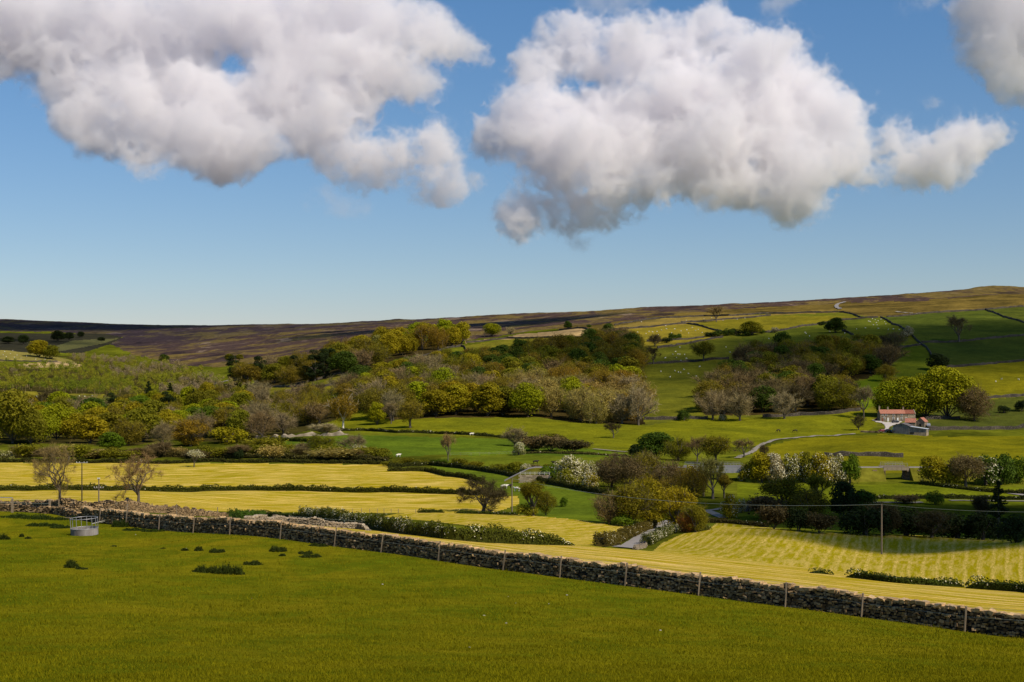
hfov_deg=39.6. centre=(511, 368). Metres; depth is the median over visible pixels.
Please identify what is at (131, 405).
broadleaf tree
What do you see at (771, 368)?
broadleaf tree
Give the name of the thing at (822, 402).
budding tree
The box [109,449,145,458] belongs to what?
bush
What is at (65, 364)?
hill field
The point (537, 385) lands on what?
budding tree
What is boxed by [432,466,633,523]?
meadow
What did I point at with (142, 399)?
broadleaf tree
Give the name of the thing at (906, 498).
bush
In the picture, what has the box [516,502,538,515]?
bush
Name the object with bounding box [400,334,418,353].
broadleaf tree
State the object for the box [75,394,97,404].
bare tree
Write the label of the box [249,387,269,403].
bare tree
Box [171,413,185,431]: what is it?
broadleaf tree
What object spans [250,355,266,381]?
conifer
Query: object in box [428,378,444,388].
budding tree
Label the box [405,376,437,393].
bare tree
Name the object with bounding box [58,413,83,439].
broadleaf tree
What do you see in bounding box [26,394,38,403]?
broadleaf tree
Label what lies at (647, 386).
budding tree
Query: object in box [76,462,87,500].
utility pole
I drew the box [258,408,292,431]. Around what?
budding tree
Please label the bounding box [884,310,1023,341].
hill field
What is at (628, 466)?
budding tree
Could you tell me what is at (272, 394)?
budding tree
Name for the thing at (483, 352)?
budding tree
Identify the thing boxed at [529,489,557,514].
budding tree
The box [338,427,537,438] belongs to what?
hedge
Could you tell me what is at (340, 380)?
bare tree
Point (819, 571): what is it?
hedge
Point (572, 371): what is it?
budding tree
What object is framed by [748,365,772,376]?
bare tree
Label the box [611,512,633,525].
bush
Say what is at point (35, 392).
hill field
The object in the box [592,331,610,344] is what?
budding tree
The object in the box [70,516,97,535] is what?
ring feeder
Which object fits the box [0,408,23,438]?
broadleaf tree
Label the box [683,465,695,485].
hawthorn
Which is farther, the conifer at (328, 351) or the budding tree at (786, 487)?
the conifer at (328, 351)
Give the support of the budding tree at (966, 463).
on the meadow at (744, 491)
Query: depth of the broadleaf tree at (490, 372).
973.13 m
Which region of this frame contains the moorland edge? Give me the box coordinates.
[554,294,1023,328]
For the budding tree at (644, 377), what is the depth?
1020.43 m
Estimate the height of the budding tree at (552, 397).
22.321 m
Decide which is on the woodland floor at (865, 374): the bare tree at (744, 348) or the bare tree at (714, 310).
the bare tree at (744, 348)
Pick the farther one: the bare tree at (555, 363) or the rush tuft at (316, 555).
the bare tree at (555, 363)
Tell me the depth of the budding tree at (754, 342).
1161.44 m
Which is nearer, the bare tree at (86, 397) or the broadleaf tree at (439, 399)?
the broadleaf tree at (439, 399)
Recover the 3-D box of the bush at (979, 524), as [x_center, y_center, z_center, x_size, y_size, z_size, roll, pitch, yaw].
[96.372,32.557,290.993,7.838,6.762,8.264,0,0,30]
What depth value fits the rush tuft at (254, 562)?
92.66 m
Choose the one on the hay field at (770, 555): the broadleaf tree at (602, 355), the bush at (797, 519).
the bush at (797, 519)
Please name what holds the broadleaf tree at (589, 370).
on the woodland floor at (559, 415)
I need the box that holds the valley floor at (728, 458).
[0,311,1023,550]
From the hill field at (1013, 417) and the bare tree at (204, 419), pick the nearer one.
the bare tree at (204, 419)
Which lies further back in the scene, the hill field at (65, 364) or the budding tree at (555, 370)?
the hill field at (65, 364)
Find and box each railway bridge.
[683,463,743,480]
[873,462,919,479]
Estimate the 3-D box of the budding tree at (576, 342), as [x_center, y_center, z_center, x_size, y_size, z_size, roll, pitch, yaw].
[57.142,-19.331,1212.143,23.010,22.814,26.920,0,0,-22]
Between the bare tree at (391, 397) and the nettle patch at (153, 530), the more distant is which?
the bare tree at (391, 397)
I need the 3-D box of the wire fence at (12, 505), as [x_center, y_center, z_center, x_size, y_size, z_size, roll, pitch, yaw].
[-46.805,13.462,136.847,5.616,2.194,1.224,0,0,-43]
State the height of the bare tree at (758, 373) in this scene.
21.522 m
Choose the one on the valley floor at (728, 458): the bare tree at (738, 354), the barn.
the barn
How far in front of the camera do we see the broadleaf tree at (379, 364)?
1049.54 m
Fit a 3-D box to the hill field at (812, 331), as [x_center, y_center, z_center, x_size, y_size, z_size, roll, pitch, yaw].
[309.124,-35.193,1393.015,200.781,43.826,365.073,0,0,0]
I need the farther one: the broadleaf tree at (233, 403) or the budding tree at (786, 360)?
the budding tree at (786, 360)
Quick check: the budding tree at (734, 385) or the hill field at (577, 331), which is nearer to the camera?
the budding tree at (734, 385)
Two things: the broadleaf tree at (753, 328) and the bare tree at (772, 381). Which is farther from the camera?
the broadleaf tree at (753, 328)
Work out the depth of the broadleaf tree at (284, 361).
1360.39 m
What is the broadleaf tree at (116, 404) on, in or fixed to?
on the woodland floor at (301, 427)
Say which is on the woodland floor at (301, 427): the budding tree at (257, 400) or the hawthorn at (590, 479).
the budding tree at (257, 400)
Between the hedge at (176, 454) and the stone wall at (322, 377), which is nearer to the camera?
the hedge at (176, 454)
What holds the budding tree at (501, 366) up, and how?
on the woodland floor at (559, 415)
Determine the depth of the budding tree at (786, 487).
370.46 m
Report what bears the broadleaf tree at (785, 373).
on the woodland floor at (865, 374)
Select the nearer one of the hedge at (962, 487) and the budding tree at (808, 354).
the hedge at (962, 487)
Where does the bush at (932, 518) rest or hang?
on the hay field at (770, 555)
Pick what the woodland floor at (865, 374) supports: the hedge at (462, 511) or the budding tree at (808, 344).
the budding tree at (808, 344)
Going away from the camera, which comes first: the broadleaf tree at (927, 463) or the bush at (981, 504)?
the bush at (981, 504)
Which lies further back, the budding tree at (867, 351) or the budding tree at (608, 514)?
the budding tree at (867, 351)
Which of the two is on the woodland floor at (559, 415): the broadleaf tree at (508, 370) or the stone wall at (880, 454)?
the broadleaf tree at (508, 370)
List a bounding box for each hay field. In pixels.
[0,462,481,489]
[0,490,518,512]
[312,523,1023,613]
[386,513,630,546]
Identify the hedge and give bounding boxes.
[0,457,383,464]
[0,482,479,495]
[2,448,219,458]
[219,452,389,460]
[226,508,265,517]
[261,509,301,517]
[262,437,325,441]
[298,505,574,545]
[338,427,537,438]
[387,460,608,495]
[387,466,484,482]
[417,508,443,512]
[454,509,518,514]
[512,451,626,455]
[592,518,657,546]
[639,523,680,544]
[680,524,711,531]
[707,516,768,526]
[744,496,766,511]
[809,567,833,574]
[844,567,965,586]
[873,493,1023,499]
[918,479,1023,493]
[965,575,1023,591]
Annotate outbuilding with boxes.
[905,418,916,426]
[916,417,928,426]
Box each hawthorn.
[0,450,16,459]
[512,442,525,454]
[520,464,531,470]
[553,454,583,482]
[557,468,576,483]
[579,460,599,482]
[581,471,598,486]
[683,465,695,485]
[718,414,726,420]
[718,493,741,517]
[735,499,746,512]
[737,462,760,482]
[765,452,786,479]
[770,327,779,332]
[777,453,801,480]
[796,451,816,481]
[807,451,833,481]
[826,453,848,482]
[902,326,913,336]
[967,454,1003,485]
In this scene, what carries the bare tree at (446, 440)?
on the meadow at (487, 460)
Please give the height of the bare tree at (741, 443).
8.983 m
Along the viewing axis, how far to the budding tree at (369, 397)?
823.25 m
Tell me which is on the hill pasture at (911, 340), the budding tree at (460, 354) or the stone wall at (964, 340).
the stone wall at (964, 340)
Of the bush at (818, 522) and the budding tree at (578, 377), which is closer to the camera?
the bush at (818, 522)
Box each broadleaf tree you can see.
[0,388,37,442]
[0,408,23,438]
[1,336,15,343]
[12,410,47,442]
[17,335,29,343]
[26,340,47,356]
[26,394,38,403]
[34,404,46,411]
[36,410,60,441]
[41,345,59,358]
[42,402,73,439]
[45,391,70,402]
[50,330,65,340]
[50,396,75,406]
[53,398,73,406]
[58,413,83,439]
[59,407,75,437]
[65,332,74,339]
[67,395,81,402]
[71,414,109,442]
[76,401,103,412]
[77,331,84,336]
[77,397,108,412]
[83,406,108,415]
[94,412,127,437]
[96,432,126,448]
[107,402,125,411]
[123,406,163,441]
[124,401,143,412]
[128,396,141,403]
[131,395,149,402]
[140,400,167,413]
[145,390,161,399]
[151,393,164,399]
[154,409,179,436]
[159,354,169,360]
[163,393,182,408]
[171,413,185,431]
[172,410,192,418]
[179,386,195,405]
[180,403,202,409]
[185,387,198,403]
[185,406,200,415]
[186,390,212,403]
[197,406,225,432]
[198,382,214,391]
[198,398,213,406]
[203,399,222,407]
[204,389,218,397]
[211,392,229,398]
[213,402,232,408]
[222,405,240,410]
[223,400,239,407]
[225,409,254,431]
[229,386,243,392]
[229,392,251,407]
[231,390,255,400]
[236,354,243,359]
[260,363,286,383]
[276,356,293,368]
[323,342,347,357]
[326,350,358,373]
[345,364,371,375]
[347,337,368,352]
[348,380,370,405]
[352,335,370,340]
[352,369,368,377]
[358,372,374,378]
[367,401,386,424]
[369,328,388,338]
[371,326,391,339]
[371,335,380,341]
[371,361,393,371]
[374,369,395,379]
[378,332,401,356]
[380,375,400,386]
[384,380,411,395]
[389,330,403,352]
[391,358,409,371]
[394,361,416,368]
[395,336,411,355]
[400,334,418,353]
[405,366,425,377]
[406,381,430,408]
[408,322,418,329]
[415,322,431,329]
[418,389,455,415]
[429,350,447,357]
[431,367,455,381]
[437,318,452,327]
[437,325,451,343]
[438,380,469,413]
[443,326,461,345]
[443,383,472,414]
[449,351,463,358]
[453,321,470,343]
[457,353,483,366]
[461,382,483,411]
[465,366,485,377]
[470,382,505,415]
[481,370,501,378]
[483,323,501,335]
[483,354,500,362]
[489,347,504,354]
[492,386,515,414]
[494,353,512,366]
[496,344,510,352]
[501,356,523,375]
[501,367,524,377]
[506,361,522,368]
[506,461,522,471]
[508,346,523,357]
[508,382,547,416]
[510,338,528,350]
[517,352,529,358]
[520,362,537,371]
[526,362,547,376]
[538,356,559,366]
[545,347,562,357]
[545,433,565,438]
[558,381,582,409]
[560,376,581,384]
[561,335,574,348]
[563,321,571,327]
[567,348,587,361]
[577,342,596,353]
[578,355,594,364]
[580,328,596,338]
[582,367,600,376]
[586,352,608,362]
[588,336,606,342]
[591,359,612,367]
[601,323,612,331]
[607,363,626,373]
[611,356,627,365]
[616,356,641,367]
[619,332,640,342]
[621,344,637,358]
[623,342,641,349]
[623,366,642,379]
[636,432,673,456]
[718,359,735,365]
[728,360,747,371]
[738,321,762,334]
[744,350,762,358]
[747,356,763,362]
[747,385,778,411]
[748,452,773,482]
[755,373,775,386]
[761,351,777,358]
[763,364,781,374]
[764,354,781,362]
[771,331,790,345]
[773,345,791,355]
[778,370,793,378]
[780,365,803,372]
[785,372,808,398]
[803,363,826,379]
[808,346,816,351]
[810,374,838,401]
[811,351,828,371]
[812,334,834,347]
[814,346,832,361]
[823,317,847,332]
[827,481,858,516]
[836,337,852,350]
[838,353,862,376]
[841,343,855,352]
[847,489,877,514]
[860,334,882,344]
[862,354,881,372]
[871,380,905,411]
[886,376,929,413]
[910,373,946,416]
[916,455,948,482]
[920,365,976,415]
[925,353,949,367]
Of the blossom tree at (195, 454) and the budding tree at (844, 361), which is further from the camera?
the budding tree at (844, 361)
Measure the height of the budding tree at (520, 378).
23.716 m
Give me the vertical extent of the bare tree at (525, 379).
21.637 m
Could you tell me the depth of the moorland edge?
1769.34 m
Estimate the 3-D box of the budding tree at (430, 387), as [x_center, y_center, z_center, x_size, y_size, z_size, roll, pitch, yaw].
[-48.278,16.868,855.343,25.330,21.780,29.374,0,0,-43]
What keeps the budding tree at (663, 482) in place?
on the valley floor at (728, 458)
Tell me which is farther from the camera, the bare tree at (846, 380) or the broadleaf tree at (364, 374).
the broadleaf tree at (364, 374)
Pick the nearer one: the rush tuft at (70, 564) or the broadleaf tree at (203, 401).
the rush tuft at (70, 564)
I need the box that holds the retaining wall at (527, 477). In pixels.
[519,472,550,482]
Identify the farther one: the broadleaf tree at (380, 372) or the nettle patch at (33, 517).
the broadleaf tree at (380, 372)
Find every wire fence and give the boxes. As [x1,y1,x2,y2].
[0,499,50,512]
[99,508,1022,631]
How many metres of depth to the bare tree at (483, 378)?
935.31 m
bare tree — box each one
[25,439,77,498]
[33,389,54,401]
[66,397,79,408]
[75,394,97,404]
[104,448,165,500]
[144,421,177,441]
[157,405,175,412]
[173,411,216,438]
[174,383,197,393]
[218,390,234,400]
[229,408,265,436]
[237,403,264,411]
[240,406,275,436]
[245,379,268,397]
[247,400,280,431]
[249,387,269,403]
[250,383,271,397]
[263,354,279,370]
[267,409,298,433]
[270,388,294,397]
[277,398,297,410]
[288,390,300,402]
[290,382,306,392]
[302,402,330,423]
[310,380,333,400]
[326,370,354,387]
[331,372,365,390]
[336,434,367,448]
[347,376,387,396]
[348,348,374,365]
[355,378,387,402]
[377,365,409,373]
[380,388,408,420]
[380,400,398,423]
[383,367,416,381]
[402,351,434,365]
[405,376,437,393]
[411,354,441,365]
[417,353,442,366]
[419,369,434,380]
[425,361,453,370]
[438,365,460,373]
[440,430,455,461]
[453,371,482,385]
[455,475,510,510]
[478,371,497,383]
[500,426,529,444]
[505,327,515,334]
[517,376,542,385]
[542,358,565,369]
[581,376,595,383]
[603,422,620,437]
[607,325,629,332]
[607,371,646,389]
[607,393,636,423]
[614,330,641,342]
[625,382,660,424]
[643,346,661,363]
[647,332,661,345]
[684,434,706,461]
[690,367,729,383]
[693,387,732,419]
[705,306,724,321]
[713,385,742,413]
[714,389,758,420]
[721,364,756,374]
[721,369,752,388]
[723,367,756,379]
[728,381,767,411]
[730,347,746,360]
[731,341,756,354]
[732,438,754,456]
[733,367,755,383]
[736,355,758,363]
[738,349,764,359]
[744,370,772,380]
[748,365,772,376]
[748,379,769,385]
[751,360,767,371]
[756,341,775,351]
[756,374,791,395]
[758,444,769,453]
[766,390,805,418]
[769,352,794,361]
[769,362,786,372]
[773,380,796,411]
[775,380,817,411]
[778,358,816,371]
[779,356,814,364]
[788,371,826,405]
[793,365,812,378]
[822,361,840,377]
[836,376,856,386]
[844,378,872,406]
[848,383,875,417]
[850,415,867,429]
[871,340,897,347]
[872,345,898,365]
[874,344,909,364]
[878,333,899,343]
[885,341,907,352]
[887,330,908,345]
[946,315,971,341]
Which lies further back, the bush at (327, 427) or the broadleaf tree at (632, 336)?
the broadleaf tree at (632, 336)
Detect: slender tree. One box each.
[515,478,546,515]
[696,456,726,498]
[715,474,732,498]
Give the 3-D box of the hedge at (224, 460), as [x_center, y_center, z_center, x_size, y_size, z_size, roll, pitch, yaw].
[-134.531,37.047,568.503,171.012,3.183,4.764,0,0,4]
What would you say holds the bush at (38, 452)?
on the valley floor at (728, 458)
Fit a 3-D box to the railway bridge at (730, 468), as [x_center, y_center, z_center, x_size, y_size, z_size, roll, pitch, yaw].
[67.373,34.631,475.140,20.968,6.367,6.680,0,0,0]
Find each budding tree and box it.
[101,415,149,445]
[102,405,125,414]
[109,391,137,398]
[167,400,182,409]
[169,418,214,445]
[207,404,233,434]
[213,384,228,392]
[229,361,253,383]
[233,364,264,386]
[248,398,269,405]
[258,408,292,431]
[266,402,292,428]
[269,390,286,400]
[271,387,299,403]
[273,399,293,418]
[274,364,299,383]
[288,350,307,365]
[290,398,319,423]
[291,389,322,420]
[294,360,326,380]
[295,350,322,373]
[297,381,321,400]
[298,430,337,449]
[306,389,335,403]
[321,338,340,348]
[322,393,360,427]
[323,397,343,417]
[333,381,352,400]
[336,342,365,361]
[349,336,378,361]
[349,372,378,388]
[352,383,386,418]
[367,339,394,362]
[369,366,389,376]
[380,381,425,416]
[392,400,425,427]
[398,377,417,394]
[399,376,418,384]
[405,323,432,348]
[407,365,439,375]
[411,361,435,368]
[415,383,445,409]
[425,375,445,383]
[426,324,449,348]
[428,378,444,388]
[437,355,463,366]
[438,346,452,357]
[443,349,468,363]
[446,362,463,370]
[446,373,480,391]
[450,370,477,378]
[455,355,482,366]
[455,356,479,375]
[462,347,483,352]
[466,347,482,359]
[476,359,505,374]
[477,348,505,362]
[480,376,511,386]
[482,361,503,377]
[491,376,512,383]
[502,369,524,382]
[510,382,523,412]
[512,371,540,383]
[514,362,548,380]
[517,350,542,360]
[519,354,544,364]
[520,338,545,351]
[528,381,546,410]
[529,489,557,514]
[530,348,547,357]
[531,336,557,345]
[531,376,559,402]
[537,382,567,416]
[540,365,572,379]
[541,375,564,388]
[547,333,570,349]
[547,365,574,375]
[552,359,581,371]
[555,354,572,362]
[556,352,572,362]
[558,371,583,385]
[559,383,591,420]
[562,388,590,419]
[563,356,582,365]
[565,365,584,375]
[566,379,604,392]
[568,335,589,345]
[572,359,597,372]
[574,343,590,354]
[574,372,590,379]
[578,388,621,421]
[581,361,606,371]
[581,392,612,423]
[583,365,611,379]
[584,381,604,388]
[587,369,620,385]
[587,486,626,523]
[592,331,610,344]
[592,383,618,394]
[593,452,621,487]
[600,331,621,347]
[602,345,626,363]
[603,373,631,390]
[606,388,627,397]
[607,450,648,486]
[610,481,656,525]
[612,367,641,379]
[615,391,646,420]
[615,474,667,524]
[616,447,662,484]
[617,330,643,343]
[618,381,650,417]
[620,380,658,400]
[626,348,651,367]
[628,337,645,346]
[628,345,651,366]
[633,472,678,502]
[638,367,648,381]
[646,458,686,488]
[649,481,698,525]
[663,433,694,460]
[664,463,708,502]
[676,511,693,532]
[678,501,709,531]
[688,340,715,360]
[691,379,719,411]
[694,434,732,459]
[698,378,726,408]
[708,371,734,383]
[714,361,732,372]
[716,364,730,373]
[724,380,749,408]
[746,337,766,347]
[750,474,815,508]
[752,359,773,367]
[772,337,798,346]
[775,356,800,363]
[775,375,800,405]
[787,485,829,514]
[791,344,812,356]
[799,341,817,346]
[799,351,825,370]
[801,352,824,362]
[813,377,848,410]
[822,353,853,376]
[825,378,859,409]
[829,374,857,384]
[830,333,848,345]
[846,340,872,351]
[847,345,868,361]
[849,332,871,341]
[849,349,875,361]
[852,353,866,373]
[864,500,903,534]
[867,341,885,357]
[874,364,899,379]
[880,374,897,382]
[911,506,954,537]
[945,452,997,486]
[951,382,999,420]
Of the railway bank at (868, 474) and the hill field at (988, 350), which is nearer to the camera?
the railway bank at (868, 474)
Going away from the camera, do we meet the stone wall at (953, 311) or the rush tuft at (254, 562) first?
the rush tuft at (254, 562)
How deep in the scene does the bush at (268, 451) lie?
580.82 m
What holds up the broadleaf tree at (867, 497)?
on the valley floor at (728, 458)
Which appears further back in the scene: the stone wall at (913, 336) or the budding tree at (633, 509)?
the stone wall at (913, 336)
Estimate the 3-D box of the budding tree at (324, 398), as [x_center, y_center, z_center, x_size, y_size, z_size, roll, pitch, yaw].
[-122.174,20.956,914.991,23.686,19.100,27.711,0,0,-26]
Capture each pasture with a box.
[0,333,120,353]
[0,511,1023,681]
[642,312,1023,426]
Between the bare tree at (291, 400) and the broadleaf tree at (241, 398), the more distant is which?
the broadleaf tree at (241, 398)
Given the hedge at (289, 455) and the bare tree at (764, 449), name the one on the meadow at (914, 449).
the bare tree at (764, 449)
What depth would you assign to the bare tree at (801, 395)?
856.32 m
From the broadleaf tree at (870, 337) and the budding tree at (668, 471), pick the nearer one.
the budding tree at (668, 471)
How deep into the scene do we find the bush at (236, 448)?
598.57 m
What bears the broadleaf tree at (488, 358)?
on the woodland floor at (559, 415)
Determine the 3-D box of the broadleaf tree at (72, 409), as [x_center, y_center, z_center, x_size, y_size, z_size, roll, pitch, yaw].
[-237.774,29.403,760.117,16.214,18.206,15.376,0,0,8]
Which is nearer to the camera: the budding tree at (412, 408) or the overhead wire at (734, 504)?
the overhead wire at (734, 504)
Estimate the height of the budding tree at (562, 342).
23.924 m
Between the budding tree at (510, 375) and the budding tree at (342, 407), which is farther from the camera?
the budding tree at (510, 375)
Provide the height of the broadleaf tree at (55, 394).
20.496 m
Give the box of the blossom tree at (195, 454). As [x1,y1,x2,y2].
[187,449,204,466]
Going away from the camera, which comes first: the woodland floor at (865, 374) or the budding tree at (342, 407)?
the budding tree at (342, 407)
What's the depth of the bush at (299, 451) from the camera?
590.22 m
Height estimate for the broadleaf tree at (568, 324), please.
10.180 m
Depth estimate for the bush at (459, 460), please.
542.10 m
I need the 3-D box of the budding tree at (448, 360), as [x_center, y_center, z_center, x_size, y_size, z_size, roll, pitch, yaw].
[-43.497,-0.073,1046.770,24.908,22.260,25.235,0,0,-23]
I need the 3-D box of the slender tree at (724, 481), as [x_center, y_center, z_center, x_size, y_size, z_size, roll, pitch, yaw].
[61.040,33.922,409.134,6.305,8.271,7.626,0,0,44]
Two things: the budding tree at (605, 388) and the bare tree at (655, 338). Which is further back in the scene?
the bare tree at (655, 338)
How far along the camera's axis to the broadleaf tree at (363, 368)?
1042.42 m
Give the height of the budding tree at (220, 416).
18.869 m
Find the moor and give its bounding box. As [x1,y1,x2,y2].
[0,285,1023,366]
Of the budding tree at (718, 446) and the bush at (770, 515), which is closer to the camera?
the bush at (770, 515)
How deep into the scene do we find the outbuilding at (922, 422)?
778.03 m
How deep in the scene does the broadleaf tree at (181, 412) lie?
819.22 m
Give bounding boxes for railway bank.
[504,466,685,482]
[744,466,886,482]
[901,466,1023,482]
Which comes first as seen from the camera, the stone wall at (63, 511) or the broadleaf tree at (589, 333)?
the stone wall at (63, 511)
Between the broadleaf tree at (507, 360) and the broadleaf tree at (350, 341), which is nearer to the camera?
the broadleaf tree at (507, 360)
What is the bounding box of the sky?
[0,0,1023,324]
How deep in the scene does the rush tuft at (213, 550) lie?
100.06 m
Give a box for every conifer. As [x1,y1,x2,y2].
[105,392,118,403]
[143,381,151,393]
[160,391,177,407]
[166,383,173,391]
[226,355,242,383]
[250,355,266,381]
[289,355,298,369]
[301,350,326,380]
[316,355,332,378]
[323,348,334,370]
[985,479,1009,537]
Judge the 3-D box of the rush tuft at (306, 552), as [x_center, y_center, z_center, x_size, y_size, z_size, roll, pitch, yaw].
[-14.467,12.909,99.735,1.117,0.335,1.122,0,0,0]
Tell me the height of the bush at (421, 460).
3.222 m
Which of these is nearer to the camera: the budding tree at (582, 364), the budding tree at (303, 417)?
the budding tree at (303, 417)
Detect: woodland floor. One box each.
[0,356,244,397]
[0,409,337,445]
[226,340,460,388]
[354,360,644,423]
[703,361,886,415]
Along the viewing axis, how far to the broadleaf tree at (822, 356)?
1076.16 m
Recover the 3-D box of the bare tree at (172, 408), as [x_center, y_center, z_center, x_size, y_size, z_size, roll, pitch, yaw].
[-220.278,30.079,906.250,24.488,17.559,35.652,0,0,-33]
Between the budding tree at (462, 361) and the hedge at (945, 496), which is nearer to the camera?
the hedge at (945, 496)
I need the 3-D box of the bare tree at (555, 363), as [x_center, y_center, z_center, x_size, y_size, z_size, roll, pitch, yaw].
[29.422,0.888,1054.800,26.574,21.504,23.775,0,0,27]
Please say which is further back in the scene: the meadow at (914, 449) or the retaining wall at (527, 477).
the meadow at (914, 449)
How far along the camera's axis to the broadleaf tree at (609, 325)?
1354.43 m
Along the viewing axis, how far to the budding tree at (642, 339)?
1257.19 m
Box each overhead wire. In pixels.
[512,478,880,505]
[882,504,1000,511]
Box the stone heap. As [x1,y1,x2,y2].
[255,430,347,438]
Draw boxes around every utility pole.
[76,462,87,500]
[511,483,512,511]
[881,504,882,553]
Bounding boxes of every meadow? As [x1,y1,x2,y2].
[57,338,117,350]
[281,435,627,456]
[307,409,876,450]
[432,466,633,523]
[441,454,686,469]
[737,483,1023,505]
[753,434,1023,472]
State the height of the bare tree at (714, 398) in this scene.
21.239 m
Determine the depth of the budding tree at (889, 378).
933.38 m
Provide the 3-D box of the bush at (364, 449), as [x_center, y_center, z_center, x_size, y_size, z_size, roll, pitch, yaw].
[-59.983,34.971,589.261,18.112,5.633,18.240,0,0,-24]
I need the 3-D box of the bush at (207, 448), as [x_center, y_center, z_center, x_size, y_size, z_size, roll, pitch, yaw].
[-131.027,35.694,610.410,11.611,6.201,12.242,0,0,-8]
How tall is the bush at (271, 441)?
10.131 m
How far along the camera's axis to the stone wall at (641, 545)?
215.15 m
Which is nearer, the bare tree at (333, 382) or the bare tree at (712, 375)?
the bare tree at (712, 375)
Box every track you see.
[706,510,725,517]
[734,433,855,457]
[875,501,921,502]
[951,500,1023,500]
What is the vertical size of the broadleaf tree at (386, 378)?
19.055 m
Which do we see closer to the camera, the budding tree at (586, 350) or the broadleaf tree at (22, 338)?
the budding tree at (586, 350)
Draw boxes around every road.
[614,520,669,547]
[834,301,845,308]
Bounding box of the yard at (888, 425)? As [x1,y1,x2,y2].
[874,420,901,431]
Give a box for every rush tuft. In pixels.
[0,533,10,539]
[63,559,78,567]
[192,564,213,572]
[194,546,203,550]
[209,548,225,552]
[210,563,244,574]
[243,560,263,564]
[269,545,286,551]
[297,550,313,553]
[298,553,321,557]
[308,542,328,546]
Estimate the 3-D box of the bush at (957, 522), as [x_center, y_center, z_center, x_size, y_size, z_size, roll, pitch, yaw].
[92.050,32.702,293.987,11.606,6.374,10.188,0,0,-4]
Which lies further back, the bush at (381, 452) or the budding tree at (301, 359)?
the budding tree at (301, 359)
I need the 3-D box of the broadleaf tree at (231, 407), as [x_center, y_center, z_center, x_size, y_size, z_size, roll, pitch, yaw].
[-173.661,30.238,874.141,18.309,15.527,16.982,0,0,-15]
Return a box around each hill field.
[0,350,74,362]
[24,361,79,367]
[24,391,103,401]
[266,374,343,399]
[465,328,585,343]
[465,338,547,350]
[613,313,815,328]
[626,324,722,347]
[642,360,724,416]
[648,338,739,362]
[688,315,857,330]
[742,317,907,345]
[854,374,898,408]
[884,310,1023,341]
[891,346,931,377]
[923,336,1023,364]
[923,397,1023,429]
[951,361,1023,400]
[990,307,1023,322]
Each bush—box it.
[9,443,43,458]
[31,446,59,457]
[58,443,96,459]
[58,444,74,456]
[83,448,104,458]
[99,447,118,458]
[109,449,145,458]
[127,446,156,458]
[144,440,173,453]
[166,446,187,451]
[181,449,206,457]
[197,445,215,452]
[207,426,250,443]
[210,447,232,456]
[222,444,251,454]
[233,449,243,458]
[235,435,288,450]
[247,443,265,453]
[253,444,287,458]
[274,443,296,454]
[288,447,313,454]
[292,442,310,448]
[304,446,359,459]
[308,422,340,432]
[313,444,351,450]
[351,446,383,454]
[363,448,393,458]
[380,459,403,465]
[395,457,414,462]
[412,459,429,463]
[448,457,468,463]
[464,460,483,466]
[489,463,505,469]
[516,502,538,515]
[517,436,543,450]
[531,434,567,450]
[540,463,561,477]
[550,438,592,451]
[559,497,567,506]
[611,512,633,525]
[627,444,641,456]
[660,337,672,342]
[668,333,677,338]
[677,410,690,419]
[709,330,722,335]
[721,328,735,335]
[732,328,740,334]
[740,330,751,335]
[741,493,788,514]
[754,504,791,528]
[783,507,814,530]
[802,511,839,532]
[803,471,835,493]
[837,504,892,535]
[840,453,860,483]
[888,493,920,503]
[889,506,935,535]
[924,490,944,504]
[931,465,964,484]
[933,511,981,539]
[963,511,1001,540]
[969,493,993,514]
[989,452,1018,484]
[995,513,1023,542]
[997,405,1011,412]
[1009,455,1023,483]
[1013,400,1023,410]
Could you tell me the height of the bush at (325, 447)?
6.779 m
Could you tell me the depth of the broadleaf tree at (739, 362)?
987.29 m
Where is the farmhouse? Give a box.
[877,406,915,421]
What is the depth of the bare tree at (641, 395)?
789.54 m
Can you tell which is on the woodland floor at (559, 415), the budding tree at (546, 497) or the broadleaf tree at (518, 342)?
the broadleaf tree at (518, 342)
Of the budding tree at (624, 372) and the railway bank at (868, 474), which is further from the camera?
the budding tree at (624, 372)
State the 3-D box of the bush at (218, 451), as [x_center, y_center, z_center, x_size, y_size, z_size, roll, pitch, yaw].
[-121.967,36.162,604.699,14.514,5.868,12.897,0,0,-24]
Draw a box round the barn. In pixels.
[893,423,928,435]
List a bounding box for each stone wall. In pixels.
[0,359,57,361]
[0,497,167,512]
[0,504,80,517]
[79,506,1023,637]
[166,505,228,516]
[244,514,370,530]
[258,384,312,387]
[296,372,344,384]
[421,345,460,355]
[466,337,506,342]
[504,335,581,338]
[559,326,590,329]
[614,311,877,324]
[616,317,864,332]
[632,541,647,549]
[644,416,707,419]
[646,357,728,364]
[647,336,703,341]
[657,336,722,347]
[681,314,770,321]
[762,408,860,417]
[824,451,902,456]
[860,430,878,432]
[880,316,931,354]
[887,305,1023,316]
[898,343,920,347]
[921,334,1023,342]
[925,416,959,419]
[927,424,1023,429]
[946,359,1023,367]
[982,393,1023,398]
[985,308,1023,322]
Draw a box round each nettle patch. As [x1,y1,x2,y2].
[0,513,69,520]
[25,522,57,526]
[49,524,69,528]
[111,519,129,526]
[123,527,145,530]
[141,529,165,531]
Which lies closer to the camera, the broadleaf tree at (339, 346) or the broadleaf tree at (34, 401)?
the broadleaf tree at (34, 401)

